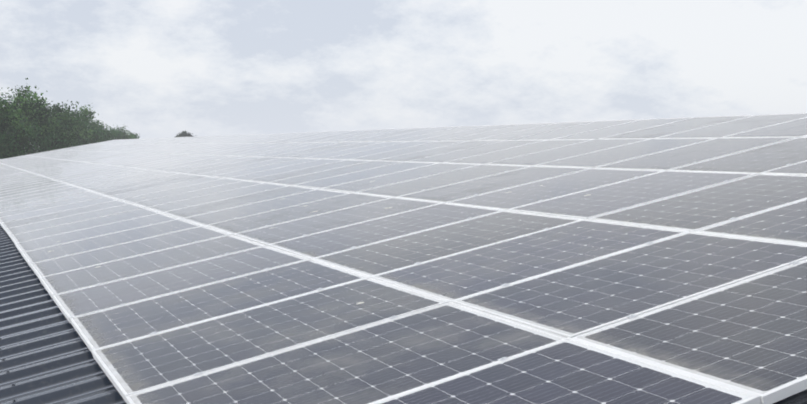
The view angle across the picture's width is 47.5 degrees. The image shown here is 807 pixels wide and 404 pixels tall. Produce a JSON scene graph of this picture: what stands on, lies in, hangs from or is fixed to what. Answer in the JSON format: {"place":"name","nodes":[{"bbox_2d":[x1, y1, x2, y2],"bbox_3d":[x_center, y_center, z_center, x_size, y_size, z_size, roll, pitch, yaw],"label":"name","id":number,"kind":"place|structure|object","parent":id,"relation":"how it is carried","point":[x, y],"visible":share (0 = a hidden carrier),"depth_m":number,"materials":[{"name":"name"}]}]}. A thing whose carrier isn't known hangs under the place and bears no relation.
{"place":"outdoors","nodes":[
{"label":"outdoors","id":0,"kind":"place"},
{"bbox_2d":[0,88,43,158],"bbox_3d":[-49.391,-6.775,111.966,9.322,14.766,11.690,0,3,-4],"label":"tree","id":1,"kind":"object","parent":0,"point":[12,139],"visible":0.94,"depth_m":111.25,"materials":[{"name":"green plant"}]},
{"bbox_2d":[2,78,77,154],"bbox_3d":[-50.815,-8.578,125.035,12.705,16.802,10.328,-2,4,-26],"label":"tree","id":2,"kind":"object","parent":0,"point":[36,114],"visible":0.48,"depth_m":124.34,"materials":[{"name":"green plant"}]},
{"bbox_2d":[32,100,88,152],"bbox_3d":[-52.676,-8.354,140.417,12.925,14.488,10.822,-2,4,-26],"label":"tree","id":3,"kind":"object","parent":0,"point":[68,116],"visible":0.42,"depth_m":139.18,"materials":[{"name":"green plant"}]},
{"bbox_2d":[68,105,112,147],"bbox_3d":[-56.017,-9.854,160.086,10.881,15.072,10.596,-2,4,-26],"label":"tree","id":4,"kind":"object","parent":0,"point":[87,137],"visible":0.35,"depth_m":158.97,"materials":[{"name":"green plant"}]},
{"bbox_2d":[87,119,118,140],"bbox_3d":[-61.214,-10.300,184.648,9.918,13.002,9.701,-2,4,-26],"label":"tree","id":5,"kind":"object","parent":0,"point":[98,126],"visible":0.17,"depth_m":183.66,"materials":[{"name":"green plant"}]},
{"bbox_2d":[107,126,137,139],"bbox_3d":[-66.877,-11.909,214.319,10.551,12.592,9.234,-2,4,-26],"label":"tree","id":6,"kind":"object","parent":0,"point":[121,133],"visible":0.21,"depth_m":213.46,"materials":[{"name":"green plant"}]},
{"bbox_2d":[127,132,139,138],"bbox_3d":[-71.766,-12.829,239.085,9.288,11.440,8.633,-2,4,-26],"label":"tree","id":7,"kind":"object","parent":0,"point":[134,136],"visible":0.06,"depth_m":238.80,"materials":[{"name":"green plant"}]},
{"bbox_2d":[175,131,193,136],"bbox_3d":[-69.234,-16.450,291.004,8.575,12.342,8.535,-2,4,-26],"label":"tree","id":8,"kind":"object","parent":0,"point":[184,134],"visible":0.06,"depth_m":290.43,"materials":[{"name":"green plant"}]},
{"bbox_2d":[0,0,806,146],"label":"sky","id":9,"kind":"structure","parent":0,"point":[150,68],"materials":[{"name":"white"}]},
{"bbox_3d":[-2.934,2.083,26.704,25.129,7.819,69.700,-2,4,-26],"label":"warehouse walls","id":10,"kind":"object","parent":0,"visible":0},
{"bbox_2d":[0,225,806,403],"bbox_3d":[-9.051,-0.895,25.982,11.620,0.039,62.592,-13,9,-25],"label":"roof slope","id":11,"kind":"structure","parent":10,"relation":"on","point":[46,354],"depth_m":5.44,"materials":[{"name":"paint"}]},
{"bbox_2d":[0,338,16,401],"bbox_3d":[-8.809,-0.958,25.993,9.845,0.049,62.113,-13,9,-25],"label":"roof screws","id":12,"kind":"object","parent":11,"relation":"on","point":[14,400],"visible":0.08,"depth_m":4.78,"materials":[{"name":"grey metal"}]},
{"bbox_2d":[0,113,806,403],"bbox_3d":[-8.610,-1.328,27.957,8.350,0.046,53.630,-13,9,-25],"label":"solar array","id":13,"kind":"object","parent":11,"relation":"on","point":[708,291],"visible":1,"depth_m":5.85,"materials":[{"name":"glass"}]},
{"bbox_2d":[3,116,806,375],"bbox_3d":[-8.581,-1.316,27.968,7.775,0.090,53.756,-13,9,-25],"label":"mounting rails","id":14,"kind":"object","parent":11,"relation":"on","point":[505,284],"visible":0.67,"depth_m":8.02,"materials":[{"name":"metal"}]}
]}

